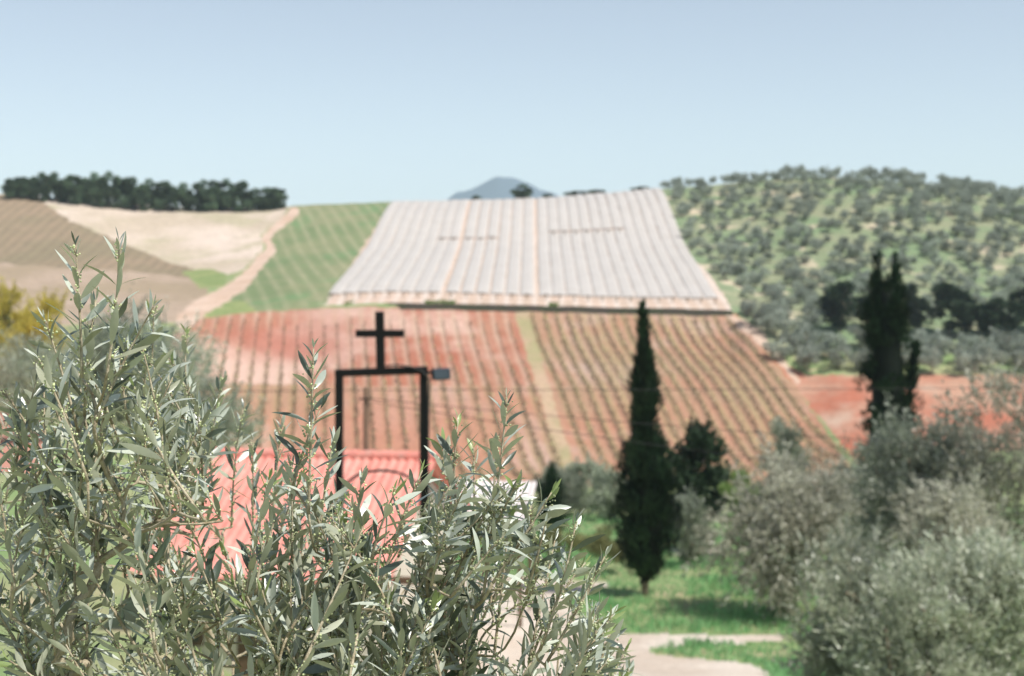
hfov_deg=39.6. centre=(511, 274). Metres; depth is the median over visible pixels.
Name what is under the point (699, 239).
olive tree
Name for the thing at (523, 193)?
dark tree
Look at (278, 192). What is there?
pine tree
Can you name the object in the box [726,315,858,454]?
vine row
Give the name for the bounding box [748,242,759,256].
olive tree
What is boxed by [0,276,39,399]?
flowering tree
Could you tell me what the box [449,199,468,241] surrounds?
plastic tunnel
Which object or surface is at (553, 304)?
weeds
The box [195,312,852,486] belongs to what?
vineyard ground
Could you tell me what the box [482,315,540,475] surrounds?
vine row
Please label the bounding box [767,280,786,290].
olive tree
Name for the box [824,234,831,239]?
olive tree
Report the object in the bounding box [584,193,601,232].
plastic tunnel
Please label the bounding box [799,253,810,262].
olive tree
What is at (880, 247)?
olive tree
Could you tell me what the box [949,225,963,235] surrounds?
olive tree
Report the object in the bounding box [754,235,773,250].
olive tree
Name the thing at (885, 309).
cypress tree
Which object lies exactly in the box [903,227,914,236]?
olive tree
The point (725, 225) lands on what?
olive tree
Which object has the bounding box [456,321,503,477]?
vine row
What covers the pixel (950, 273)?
olive tree
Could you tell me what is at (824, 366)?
ground
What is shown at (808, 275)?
olive tree
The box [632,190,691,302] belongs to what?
plastic tunnel
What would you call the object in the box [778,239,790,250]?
olive tree
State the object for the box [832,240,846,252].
olive tree
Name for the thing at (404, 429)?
vine row
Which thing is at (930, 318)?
olive tree
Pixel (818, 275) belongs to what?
olive tree
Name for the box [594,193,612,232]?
plastic tunnel
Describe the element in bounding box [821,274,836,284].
olive tree
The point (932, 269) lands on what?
olive tree
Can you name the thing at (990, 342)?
olive tree
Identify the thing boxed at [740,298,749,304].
olive tree
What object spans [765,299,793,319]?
olive tree
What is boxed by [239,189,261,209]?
pine tree
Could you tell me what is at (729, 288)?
olive hill ground
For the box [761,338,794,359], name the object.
olive tree
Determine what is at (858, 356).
olive tree
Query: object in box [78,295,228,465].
olive tree
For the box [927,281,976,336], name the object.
dark tree
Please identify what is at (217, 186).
pine tree
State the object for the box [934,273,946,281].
olive tree
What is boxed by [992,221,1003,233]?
olive tree
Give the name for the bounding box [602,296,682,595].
cypress tree
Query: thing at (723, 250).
olive tree
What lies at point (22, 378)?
olive tree
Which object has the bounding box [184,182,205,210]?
pine tree
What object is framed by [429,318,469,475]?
vine row
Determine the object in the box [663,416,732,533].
dark tree
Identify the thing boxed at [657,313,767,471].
vine row
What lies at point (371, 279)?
plastic tunnel
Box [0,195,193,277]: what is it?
brown field
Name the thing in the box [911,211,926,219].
olive tree
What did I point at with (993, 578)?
olive tree
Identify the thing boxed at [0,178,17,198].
pine tree
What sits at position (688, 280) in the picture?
plastic tunnel
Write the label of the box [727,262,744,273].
olive tree
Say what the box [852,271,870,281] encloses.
olive tree
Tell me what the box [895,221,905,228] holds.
olive tree
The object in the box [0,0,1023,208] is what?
sky
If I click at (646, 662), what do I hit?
drive
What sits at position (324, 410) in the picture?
vine row
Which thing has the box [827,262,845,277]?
olive tree
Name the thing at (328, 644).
olive tree
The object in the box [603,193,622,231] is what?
plastic tunnel
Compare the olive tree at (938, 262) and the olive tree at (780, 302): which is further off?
the olive tree at (938, 262)
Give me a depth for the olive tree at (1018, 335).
185.51 m
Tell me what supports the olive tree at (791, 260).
on the olive hill ground at (729, 288)
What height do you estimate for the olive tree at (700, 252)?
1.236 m
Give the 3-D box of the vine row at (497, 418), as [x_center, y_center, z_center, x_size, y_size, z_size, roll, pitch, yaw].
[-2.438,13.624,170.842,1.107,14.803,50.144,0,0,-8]
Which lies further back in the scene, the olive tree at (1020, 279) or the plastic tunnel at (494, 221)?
the plastic tunnel at (494, 221)
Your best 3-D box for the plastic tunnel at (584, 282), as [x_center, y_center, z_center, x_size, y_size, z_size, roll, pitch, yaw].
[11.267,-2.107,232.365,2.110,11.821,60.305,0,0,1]
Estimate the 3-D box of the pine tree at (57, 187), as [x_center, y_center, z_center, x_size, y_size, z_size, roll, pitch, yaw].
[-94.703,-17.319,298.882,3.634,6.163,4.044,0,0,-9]
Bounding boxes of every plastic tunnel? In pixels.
[327,201,401,297]
[342,201,410,297]
[357,200,419,297]
[371,201,429,296]
[384,200,439,296]
[399,200,448,296]
[412,239,447,297]
[427,239,458,297]
[437,200,459,241]
[445,238,473,297]
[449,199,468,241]
[461,239,485,297]
[464,199,481,240]
[475,199,492,240]
[475,238,497,297]
[487,199,501,240]
[490,199,512,298]
[505,198,522,298]
[520,198,533,298]
[537,197,552,298]
[546,197,558,234]
[548,232,565,299]
[556,196,568,234]
[559,232,579,300]
[566,196,580,233]
[570,232,593,300]
[575,195,590,233]
[581,231,607,301]
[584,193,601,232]
[592,230,621,301]
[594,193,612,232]
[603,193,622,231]
[603,230,635,301]
[613,192,662,302]
[614,229,649,299]
[622,191,677,301]
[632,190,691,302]
[642,189,704,302]
[651,188,717,303]
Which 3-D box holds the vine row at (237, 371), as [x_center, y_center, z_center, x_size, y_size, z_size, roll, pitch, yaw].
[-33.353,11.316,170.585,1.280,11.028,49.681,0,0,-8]
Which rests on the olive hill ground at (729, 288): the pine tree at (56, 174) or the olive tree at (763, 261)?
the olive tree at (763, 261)
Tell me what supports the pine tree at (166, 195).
on the pale field at (227, 242)
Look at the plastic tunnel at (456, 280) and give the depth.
228.56 m
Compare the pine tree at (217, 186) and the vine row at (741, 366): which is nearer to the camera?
the vine row at (741, 366)
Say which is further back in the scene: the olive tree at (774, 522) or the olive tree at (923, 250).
the olive tree at (923, 250)
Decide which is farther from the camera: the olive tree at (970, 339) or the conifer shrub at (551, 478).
the olive tree at (970, 339)
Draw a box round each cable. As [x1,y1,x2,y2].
[0,385,345,390]
[369,387,1023,389]
[374,399,1023,450]
[375,402,1021,487]
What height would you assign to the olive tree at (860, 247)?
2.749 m
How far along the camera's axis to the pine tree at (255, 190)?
301.94 m
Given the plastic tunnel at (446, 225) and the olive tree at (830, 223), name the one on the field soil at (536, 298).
the plastic tunnel at (446, 225)
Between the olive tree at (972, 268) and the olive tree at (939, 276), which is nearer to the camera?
the olive tree at (939, 276)
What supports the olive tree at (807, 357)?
on the ground at (824, 366)
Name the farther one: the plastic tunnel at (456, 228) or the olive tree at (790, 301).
the plastic tunnel at (456, 228)
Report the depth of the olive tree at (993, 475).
37.39 m
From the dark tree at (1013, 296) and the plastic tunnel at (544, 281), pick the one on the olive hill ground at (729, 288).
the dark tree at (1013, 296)
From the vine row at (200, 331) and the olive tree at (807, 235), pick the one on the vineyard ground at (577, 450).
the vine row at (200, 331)
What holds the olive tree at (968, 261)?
on the olive hill ground at (729, 288)
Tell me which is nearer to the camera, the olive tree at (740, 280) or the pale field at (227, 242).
the olive tree at (740, 280)
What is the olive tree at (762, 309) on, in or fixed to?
on the olive hill ground at (729, 288)
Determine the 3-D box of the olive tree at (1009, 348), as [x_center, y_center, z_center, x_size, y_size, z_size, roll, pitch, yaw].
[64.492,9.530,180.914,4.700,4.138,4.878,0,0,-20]
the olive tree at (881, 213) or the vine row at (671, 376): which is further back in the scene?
the olive tree at (881, 213)
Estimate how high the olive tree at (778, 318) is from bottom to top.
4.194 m
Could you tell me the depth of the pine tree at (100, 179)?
299.89 m
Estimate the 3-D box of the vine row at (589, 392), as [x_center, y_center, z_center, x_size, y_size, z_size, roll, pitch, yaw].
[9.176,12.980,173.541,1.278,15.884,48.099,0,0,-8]
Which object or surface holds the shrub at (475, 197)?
on the field soil at (536, 298)
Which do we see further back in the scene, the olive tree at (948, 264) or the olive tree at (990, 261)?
the olive tree at (990, 261)
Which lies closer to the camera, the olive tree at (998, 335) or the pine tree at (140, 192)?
the olive tree at (998, 335)
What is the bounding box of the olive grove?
[659,164,1023,224]
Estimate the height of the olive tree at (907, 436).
6.079 m
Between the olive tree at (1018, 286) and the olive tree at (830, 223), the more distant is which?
the olive tree at (830, 223)
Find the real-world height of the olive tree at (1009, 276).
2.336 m
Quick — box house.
[123,447,469,675]
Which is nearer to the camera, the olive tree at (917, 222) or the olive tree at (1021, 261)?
the olive tree at (1021, 261)
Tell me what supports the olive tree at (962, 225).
on the olive hill ground at (729, 288)
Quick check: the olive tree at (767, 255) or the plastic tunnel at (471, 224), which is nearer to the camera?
the olive tree at (767, 255)
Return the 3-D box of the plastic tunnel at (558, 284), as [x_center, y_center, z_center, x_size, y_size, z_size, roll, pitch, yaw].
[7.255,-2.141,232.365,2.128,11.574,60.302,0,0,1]
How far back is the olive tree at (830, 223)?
255.00 m
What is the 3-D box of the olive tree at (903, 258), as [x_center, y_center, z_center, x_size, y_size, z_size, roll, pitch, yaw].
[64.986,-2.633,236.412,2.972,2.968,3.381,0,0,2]
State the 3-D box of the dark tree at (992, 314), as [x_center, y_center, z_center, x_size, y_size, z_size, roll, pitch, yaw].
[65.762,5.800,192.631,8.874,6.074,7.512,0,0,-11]
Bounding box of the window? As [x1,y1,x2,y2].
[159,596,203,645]
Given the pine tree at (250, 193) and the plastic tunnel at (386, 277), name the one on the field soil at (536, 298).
the plastic tunnel at (386, 277)
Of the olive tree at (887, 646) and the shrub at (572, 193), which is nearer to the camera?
the olive tree at (887, 646)
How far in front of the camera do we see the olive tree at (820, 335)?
186.23 m
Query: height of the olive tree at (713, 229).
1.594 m
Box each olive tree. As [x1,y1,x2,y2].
[0,226,644,675]
[0,318,79,441]
[33,282,181,443]
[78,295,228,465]
[156,357,273,482]
[527,460,584,515]
[554,451,603,515]
[584,462,626,520]
[670,483,717,566]
[678,226,695,237]
[680,430,892,628]
[683,219,693,227]
[686,237,699,248]
[696,236,705,245]
[696,249,705,255]
[697,228,704,234]
[700,241,713,253]
[704,222,713,229]
[708,255,716,261]
[709,226,717,233]
[709,261,723,272]
[713,230,723,240]
[716,242,734,258]
[717,221,730,228]
[720,259,734,268]
[720,268,733,279]
[722,237,734,242]
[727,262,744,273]
[728,231,738,237]
[729,239,745,246]
[731,242,749,260]
[731,262,748,275]
[734,271,751,286]
[737,227,746,233]
[739,298,770,322]
[740,284,755,297]
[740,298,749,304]
[741,257,750,264]
[742,221,750,228]
[744,232,754,241]
[747,271,764,286]
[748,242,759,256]
[750,260,760,270]
[751,227,763,234]
[753,255,765,266]
[754,233,764,240]
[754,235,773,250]
[755,415,815,494]
[756,307,787,335]
[757,266,771,278]
[760,241,772,252]
[760,282,768,291]
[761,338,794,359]
[763,251,775,261]
[764,288,786,301]
[765,231,774,237]
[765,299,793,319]
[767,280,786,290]
[768,285,784,296]
[769,508,967,675]
[770,219,781,226]
[771,298,789,307]
[774,261,786,273]
[777,326,817,351]
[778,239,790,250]
[781,256,796,266]
[781,316,813,339]
[782,266,800,283]
[783,224,801,240]
[784,213,799,221]
[784,293,799,308]
[785,244,799,254]
[787,219,795,224]
[791,280,804,291]
[792,221,809,234]
[794,287,807,302]
[795,344,821,372]
[797,269,806,281]
[798,236,810,245]
[798,340,828,362]
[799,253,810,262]
[801,277,820,291]
[801,289,818,300]
[801,308,825,331]
[802,303,817,315]
[803,231,813,238]
[803,295,819,306]
[804,443,900,566]
[807,268,817,278]
[809,238,822,252]
[809,268,829,283]
[810,329,832,347]
[817,331,850,354]
[818,216,827,225]
[819,545,1018,675]
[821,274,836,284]
[821,282,831,293]
[823,217,838,231]
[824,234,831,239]
[825,343,855,368]
[825,390,1013,567]
[827,250,842,261]
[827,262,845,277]
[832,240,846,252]
[835,260,855,274]
[838,236,848,243]
[845,324,865,347]
[846,242,863,258]
[847,277,858,286]
[848,214,863,225]
[848,348,871,367]
[851,242,865,253]
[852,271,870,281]
[853,222,863,231]
[853,238,865,244]
[853,262,863,270]
[853,282,870,295]
[854,254,872,265]
[857,234,868,239]
[857,274,868,283]
[862,210,874,220]
[868,242,887,252]
[868,462,1023,609]
[869,251,885,258]
[872,216,891,229]
[872,522,1023,675]
[874,225,882,232]
[875,209,889,218]
[876,230,890,242]
[876,231,895,244]
[880,264,889,270]
[894,235,911,245]
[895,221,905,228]
[897,251,911,265]
[898,246,909,253]
[901,343,910,358]
[901,353,909,365]
[902,264,914,271]
[902,327,929,346]
[902,335,1023,551]
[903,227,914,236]
[910,216,927,230]
[910,233,922,242]
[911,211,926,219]
[914,272,933,285]
[918,240,928,247]
[918,244,931,256]
[918,346,943,373]
[920,328,953,353]
[921,294,934,303]
[922,264,935,274]
[923,341,945,358]
[924,229,937,239]
[924,312,937,323]
[925,238,943,249]
[927,249,940,258]
[930,257,944,267]
[930,279,941,292]
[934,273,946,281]
[935,230,944,237]
[938,239,950,249]
[939,232,949,240]
[944,260,957,270]
[944,268,958,276]
[947,339,983,363]
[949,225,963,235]
[949,237,969,253]
[950,272,969,284]
[950,348,987,375]
[954,238,969,244]
[954,250,968,258]
[955,223,965,227]
[956,217,969,223]
[957,332,984,348]
[959,282,972,292]
[961,226,976,240]
[961,253,975,264]
[963,278,975,288]
[967,265,980,273]
[968,241,986,253]
[969,270,979,279]
[971,293,986,302]
[971,336,1004,356]
[972,252,982,260]
[972,284,982,292]
[975,341,1011,369]
[982,254,995,265]
[984,229,1002,244]
[984,247,1000,258]
[984,274,1003,290]
[986,265,994,272]
[987,239,1003,250]
[988,326,1015,344]
[990,289,1008,300]
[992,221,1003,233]
[996,337,1023,360]
[998,273,1013,284]
[1000,225,1018,240]
[1002,243,1014,255]
[1004,278,1014,289]
[1005,262,1022,273]
[1005,284,1016,292]
[1008,330,1023,347]
[1009,239,1016,245]
[1009,265,1023,280]
[1010,279,1023,290]
[1011,349,1023,368]
[1012,251,1023,263]
[1016,275,1023,283]
[1017,234,1023,243]
[1017,258,1023,264]
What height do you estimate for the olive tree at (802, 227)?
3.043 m
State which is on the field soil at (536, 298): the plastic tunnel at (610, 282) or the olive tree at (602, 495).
the plastic tunnel at (610, 282)
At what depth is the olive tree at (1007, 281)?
221.00 m
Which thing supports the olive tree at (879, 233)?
on the olive hill ground at (729, 288)
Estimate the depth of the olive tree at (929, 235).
250.59 m
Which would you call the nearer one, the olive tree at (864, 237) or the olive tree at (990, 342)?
the olive tree at (990, 342)
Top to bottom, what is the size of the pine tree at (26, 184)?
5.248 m
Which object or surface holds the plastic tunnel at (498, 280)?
on the field soil at (536, 298)
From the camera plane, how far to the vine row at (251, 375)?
175.77 m
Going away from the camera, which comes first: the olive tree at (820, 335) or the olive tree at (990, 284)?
the olive tree at (820, 335)
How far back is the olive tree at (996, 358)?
178.17 m
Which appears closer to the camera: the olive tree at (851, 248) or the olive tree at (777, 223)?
the olive tree at (851, 248)
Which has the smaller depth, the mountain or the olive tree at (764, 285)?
the olive tree at (764, 285)
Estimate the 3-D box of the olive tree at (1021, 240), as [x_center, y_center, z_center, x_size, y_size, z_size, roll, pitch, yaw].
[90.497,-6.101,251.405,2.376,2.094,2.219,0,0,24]
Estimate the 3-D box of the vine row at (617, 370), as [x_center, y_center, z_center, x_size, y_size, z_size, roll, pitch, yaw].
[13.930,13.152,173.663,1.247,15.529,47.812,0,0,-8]
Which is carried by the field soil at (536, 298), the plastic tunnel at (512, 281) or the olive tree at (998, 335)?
the plastic tunnel at (512, 281)
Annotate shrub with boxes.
[0,297,14,332]
[471,195,481,199]
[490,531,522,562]
[532,460,569,542]
[538,527,592,560]
[543,194,552,197]
[563,191,586,195]
[586,189,604,193]
[586,523,624,568]
[630,186,649,189]
[718,468,763,553]
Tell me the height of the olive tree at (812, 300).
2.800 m
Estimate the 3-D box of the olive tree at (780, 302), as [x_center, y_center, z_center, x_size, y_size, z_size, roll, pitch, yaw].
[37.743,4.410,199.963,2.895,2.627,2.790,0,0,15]
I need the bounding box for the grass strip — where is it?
[515,312,577,475]
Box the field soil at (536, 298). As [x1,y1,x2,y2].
[323,189,732,310]
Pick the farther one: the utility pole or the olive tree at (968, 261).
the olive tree at (968, 261)
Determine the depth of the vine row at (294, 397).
170.74 m
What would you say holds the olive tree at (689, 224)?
on the olive hill ground at (729, 288)
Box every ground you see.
[0,194,1023,675]
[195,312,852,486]
[662,177,1023,354]
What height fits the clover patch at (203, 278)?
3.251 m
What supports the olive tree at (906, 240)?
on the olive hill ground at (729, 288)
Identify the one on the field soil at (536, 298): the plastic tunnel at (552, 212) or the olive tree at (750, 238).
the plastic tunnel at (552, 212)
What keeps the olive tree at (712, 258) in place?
on the olive hill ground at (729, 288)
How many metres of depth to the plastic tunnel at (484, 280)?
227.95 m
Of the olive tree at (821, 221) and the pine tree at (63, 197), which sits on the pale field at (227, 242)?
the pine tree at (63, 197)
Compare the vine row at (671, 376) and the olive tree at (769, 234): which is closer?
the vine row at (671, 376)
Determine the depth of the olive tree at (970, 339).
185.06 m
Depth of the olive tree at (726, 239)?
250.07 m
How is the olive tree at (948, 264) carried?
on the olive hill ground at (729, 288)
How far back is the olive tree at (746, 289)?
209.93 m
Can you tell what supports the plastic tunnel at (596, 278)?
on the field soil at (536, 298)
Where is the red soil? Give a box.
[771,358,1023,462]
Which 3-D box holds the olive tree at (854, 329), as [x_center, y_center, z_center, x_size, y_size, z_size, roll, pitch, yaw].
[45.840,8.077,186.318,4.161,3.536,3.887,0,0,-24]
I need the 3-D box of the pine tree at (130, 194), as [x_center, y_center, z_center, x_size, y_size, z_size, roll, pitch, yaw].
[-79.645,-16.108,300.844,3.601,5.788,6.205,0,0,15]
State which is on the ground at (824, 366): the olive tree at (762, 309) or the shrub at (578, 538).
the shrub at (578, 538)
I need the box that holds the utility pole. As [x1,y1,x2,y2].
[359,387,372,449]
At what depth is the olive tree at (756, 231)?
255.05 m
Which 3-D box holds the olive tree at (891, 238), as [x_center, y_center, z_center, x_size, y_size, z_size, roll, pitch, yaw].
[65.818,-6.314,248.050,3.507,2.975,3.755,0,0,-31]
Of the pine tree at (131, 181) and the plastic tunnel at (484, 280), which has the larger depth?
the pine tree at (131, 181)
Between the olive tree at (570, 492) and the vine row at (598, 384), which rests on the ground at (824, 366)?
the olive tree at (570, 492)
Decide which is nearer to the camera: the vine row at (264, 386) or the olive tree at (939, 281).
the vine row at (264, 386)
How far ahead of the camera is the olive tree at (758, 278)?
220.36 m
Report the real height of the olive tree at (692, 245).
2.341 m
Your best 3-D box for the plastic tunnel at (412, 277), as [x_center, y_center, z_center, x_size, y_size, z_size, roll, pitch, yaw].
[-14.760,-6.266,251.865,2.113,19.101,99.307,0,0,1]
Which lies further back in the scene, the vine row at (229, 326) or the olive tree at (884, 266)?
the olive tree at (884, 266)
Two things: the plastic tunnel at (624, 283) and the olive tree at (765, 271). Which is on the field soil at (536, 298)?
the plastic tunnel at (624, 283)
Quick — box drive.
[418,547,784,675]
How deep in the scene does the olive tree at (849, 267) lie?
230.84 m
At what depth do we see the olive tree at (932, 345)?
181.50 m
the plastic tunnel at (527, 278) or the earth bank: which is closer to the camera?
the earth bank
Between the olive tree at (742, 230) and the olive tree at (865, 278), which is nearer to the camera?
the olive tree at (865, 278)
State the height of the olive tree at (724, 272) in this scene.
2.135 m
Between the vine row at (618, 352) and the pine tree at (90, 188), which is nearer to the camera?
the vine row at (618, 352)
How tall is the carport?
3.309 m
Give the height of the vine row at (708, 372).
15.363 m
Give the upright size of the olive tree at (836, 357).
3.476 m
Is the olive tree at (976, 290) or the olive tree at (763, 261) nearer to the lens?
the olive tree at (976, 290)
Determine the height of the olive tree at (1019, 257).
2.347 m
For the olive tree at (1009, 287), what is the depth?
217.02 m
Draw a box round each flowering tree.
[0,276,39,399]
[4,285,79,385]
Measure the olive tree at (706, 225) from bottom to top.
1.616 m
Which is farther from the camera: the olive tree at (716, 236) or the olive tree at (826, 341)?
the olive tree at (716, 236)
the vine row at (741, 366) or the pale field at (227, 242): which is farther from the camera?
the pale field at (227, 242)
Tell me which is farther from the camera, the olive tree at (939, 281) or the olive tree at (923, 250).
the olive tree at (923, 250)
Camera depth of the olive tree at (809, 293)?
208.70 m
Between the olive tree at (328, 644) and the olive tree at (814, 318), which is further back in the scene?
the olive tree at (814, 318)
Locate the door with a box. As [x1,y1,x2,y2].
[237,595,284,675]
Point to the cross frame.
(379, 333)
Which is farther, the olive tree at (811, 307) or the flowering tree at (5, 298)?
the olive tree at (811, 307)
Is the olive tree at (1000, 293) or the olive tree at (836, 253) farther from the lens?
the olive tree at (836, 253)
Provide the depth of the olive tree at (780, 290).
209.15 m
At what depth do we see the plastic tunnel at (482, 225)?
273.70 m
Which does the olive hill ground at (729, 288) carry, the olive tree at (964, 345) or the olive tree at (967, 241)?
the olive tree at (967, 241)
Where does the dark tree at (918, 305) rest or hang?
on the olive hill ground at (729, 288)
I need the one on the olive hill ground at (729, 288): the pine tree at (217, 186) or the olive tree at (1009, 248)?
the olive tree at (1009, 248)
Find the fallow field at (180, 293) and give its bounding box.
[0,263,208,324]
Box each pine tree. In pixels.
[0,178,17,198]
[13,179,23,197]
[14,176,27,191]
[18,179,36,198]
[28,171,51,202]
[28,176,40,195]
[42,174,59,200]
[48,171,62,200]
[52,178,66,202]
[58,176,77,200]
[62,174,85,204]
[76,178,93,203]
[83,171,103,206]
[92,176,105,205]
[97,170,122,208]
[112,175,124,205]
[120,176,137,208]
[125,186,145,207]
[133,183,149,211]
[139,178,160,209]
[154,180,172,210]
[160,185,173,209]
[171,182,195,210]
[171,186,186,211]
[180,189,193,206]
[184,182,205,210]
[193,179,210,209]
[202,180,225,210]
[202,187,220,211]
[217,177,229,209]
[220,188,236,210]
[228,182,243,204]
[230,180,256,211]
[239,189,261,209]
[251,187,275,210]
[252,187,260,209]
[262,188,282,208]
[264,187,289,208]
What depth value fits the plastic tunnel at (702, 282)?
245.86 m
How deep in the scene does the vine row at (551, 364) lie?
172.96 m
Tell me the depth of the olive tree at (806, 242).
248.16 m
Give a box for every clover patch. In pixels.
[182,269,226,288]
[202,301,256,318]
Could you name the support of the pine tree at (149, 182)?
on the pale field at (227, 242)
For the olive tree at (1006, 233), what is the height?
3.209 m
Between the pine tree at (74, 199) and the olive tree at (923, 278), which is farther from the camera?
the pine tree at (74, 199)
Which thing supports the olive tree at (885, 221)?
on the olive hill ground at (729, 288)
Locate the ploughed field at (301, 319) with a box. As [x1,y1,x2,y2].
[170,306,535,387]
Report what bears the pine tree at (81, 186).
on the pale field at (227, 242)
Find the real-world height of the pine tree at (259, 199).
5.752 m
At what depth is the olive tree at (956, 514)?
32.23 m
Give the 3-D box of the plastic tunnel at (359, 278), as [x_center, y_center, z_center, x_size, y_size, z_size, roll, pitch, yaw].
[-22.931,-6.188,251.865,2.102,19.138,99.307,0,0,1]
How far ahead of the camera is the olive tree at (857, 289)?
213.84 m
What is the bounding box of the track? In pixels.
[176,207,799,383]
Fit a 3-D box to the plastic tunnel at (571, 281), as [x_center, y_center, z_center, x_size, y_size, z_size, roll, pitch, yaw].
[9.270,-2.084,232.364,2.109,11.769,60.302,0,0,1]
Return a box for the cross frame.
[334,311,430,643]
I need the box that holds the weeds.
[344,299,559,306]
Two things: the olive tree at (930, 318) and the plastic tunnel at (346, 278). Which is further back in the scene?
the plastic tunnel at (346, 278)
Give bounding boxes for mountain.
[447,177,557,200]
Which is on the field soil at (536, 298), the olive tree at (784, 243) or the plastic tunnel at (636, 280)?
the plastic tunnel at (636, 280)
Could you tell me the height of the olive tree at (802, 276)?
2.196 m
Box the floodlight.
[428,368,450,380]
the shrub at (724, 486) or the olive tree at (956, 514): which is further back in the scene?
the shrub at (724, 486)
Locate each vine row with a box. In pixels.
[194,316,206,353]
[196,313,220,392]
[211,315,233,398]
[224,319,246,426]
[236,317,259,444]
[253,317,272,448]
[274,318,286,448]
[289,327,300,447]
[306,320,313,447]
[321,323,328,449]
[335,320,344,447]
[349,317,361,449]
[363,322,376,449]
[381,376,393,450]
[389,317,409,449]
[404,317,418,431]
[415,314,442,459]
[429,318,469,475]
[442,318,487,477]
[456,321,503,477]
[468,320,523,476]
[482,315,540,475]
[496,322,545,469]
[508,320,564,471]
[531,312,595,465]
[542,310,615,470]
[553,312,619,460]
[565,312,624,442]
[576,312,630,427]
[587,314,673,469]
[598,313,682,459]
[611,313,705,468]
[622,313,717,466]
[633,315,734,471]
[647,315,751,472]
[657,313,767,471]
[669,315,766,458]
[679,314,773,453]
[693,316,812,466]
[703,315,825,463]
[713,315,841,458]
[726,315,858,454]
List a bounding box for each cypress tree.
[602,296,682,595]
[850,249,926,529]
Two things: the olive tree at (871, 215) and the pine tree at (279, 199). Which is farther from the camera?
the pine tree at (279, 199)
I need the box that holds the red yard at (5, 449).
[0,412,43,473]
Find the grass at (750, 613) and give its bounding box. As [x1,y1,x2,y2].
[455,509,1023,675]
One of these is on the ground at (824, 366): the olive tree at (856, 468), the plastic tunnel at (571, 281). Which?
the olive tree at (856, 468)
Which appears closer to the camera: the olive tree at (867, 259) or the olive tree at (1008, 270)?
the olive tree at (1008, 270)
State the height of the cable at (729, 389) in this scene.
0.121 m
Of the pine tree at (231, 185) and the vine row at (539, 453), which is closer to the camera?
the vine row at (539, 453)
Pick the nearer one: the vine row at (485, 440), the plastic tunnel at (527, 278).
the vine row at (485, 440)
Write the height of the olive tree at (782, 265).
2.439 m
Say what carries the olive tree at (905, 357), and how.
on the ground at (824, 366)
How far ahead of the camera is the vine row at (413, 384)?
172.92 m
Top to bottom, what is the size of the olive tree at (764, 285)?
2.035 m
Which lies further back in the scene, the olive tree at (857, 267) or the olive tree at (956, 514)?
the olive tree at (857, 267)
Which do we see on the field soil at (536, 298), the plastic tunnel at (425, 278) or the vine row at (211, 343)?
the plastic tunnel at (425, 278)
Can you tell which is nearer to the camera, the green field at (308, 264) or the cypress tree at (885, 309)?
the cypress tree at (885, 309)
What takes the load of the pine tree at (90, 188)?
on the pale field at (227, 242)
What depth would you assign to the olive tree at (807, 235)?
250.93 m
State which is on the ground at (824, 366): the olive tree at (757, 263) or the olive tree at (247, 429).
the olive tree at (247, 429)
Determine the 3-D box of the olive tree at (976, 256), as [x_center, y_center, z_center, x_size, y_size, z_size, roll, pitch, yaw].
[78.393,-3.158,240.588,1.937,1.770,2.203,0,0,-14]
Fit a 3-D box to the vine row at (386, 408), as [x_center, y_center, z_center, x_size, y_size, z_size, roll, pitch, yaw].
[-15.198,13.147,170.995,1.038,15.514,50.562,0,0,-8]
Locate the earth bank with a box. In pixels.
[389,303,732,315]
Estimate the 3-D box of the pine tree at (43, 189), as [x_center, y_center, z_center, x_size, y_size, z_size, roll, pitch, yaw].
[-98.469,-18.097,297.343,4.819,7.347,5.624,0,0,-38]
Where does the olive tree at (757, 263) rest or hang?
on the olive hill ground at (729, 288)
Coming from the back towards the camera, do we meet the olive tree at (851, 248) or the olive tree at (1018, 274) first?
the olive tree at (851, 248)
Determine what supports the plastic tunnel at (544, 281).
on the field soil at (536, 298)
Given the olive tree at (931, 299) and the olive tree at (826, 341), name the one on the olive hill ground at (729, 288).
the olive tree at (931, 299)
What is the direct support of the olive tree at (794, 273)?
on the olive hill ground at (729, 288)
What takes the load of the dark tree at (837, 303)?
on the olive hill ground at (729, 288)
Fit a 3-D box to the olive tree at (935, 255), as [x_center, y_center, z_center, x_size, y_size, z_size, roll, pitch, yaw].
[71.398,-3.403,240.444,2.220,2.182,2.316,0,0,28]
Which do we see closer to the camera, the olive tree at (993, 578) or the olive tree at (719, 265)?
the olive tree at (993, 578)
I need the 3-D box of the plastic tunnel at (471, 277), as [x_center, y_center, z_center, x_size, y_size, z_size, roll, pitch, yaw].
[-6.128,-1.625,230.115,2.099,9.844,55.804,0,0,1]
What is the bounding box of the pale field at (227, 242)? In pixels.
[18,196,288,274]
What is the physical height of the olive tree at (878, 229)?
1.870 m
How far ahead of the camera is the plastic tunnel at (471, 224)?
274.70 m
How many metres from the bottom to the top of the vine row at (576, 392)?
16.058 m
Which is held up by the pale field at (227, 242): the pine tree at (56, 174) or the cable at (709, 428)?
the pine tree at (56, 174)
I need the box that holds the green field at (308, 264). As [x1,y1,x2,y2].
[230,201,391,311]
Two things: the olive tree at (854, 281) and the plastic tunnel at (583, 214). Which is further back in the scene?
the plastic tunnel at (583, 214)
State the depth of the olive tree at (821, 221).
258.61 m
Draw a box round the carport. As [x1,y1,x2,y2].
[454,480,536,626]
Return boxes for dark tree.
[509,184,534,199]
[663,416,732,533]
[813,279,859,332]
[853,294,868,322]
[906,282,932,333]
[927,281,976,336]
[969,296,1023,333]
[1007,277,1023,313]
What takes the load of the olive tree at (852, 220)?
on the olive hill ground at (729, 288)
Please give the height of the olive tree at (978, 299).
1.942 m

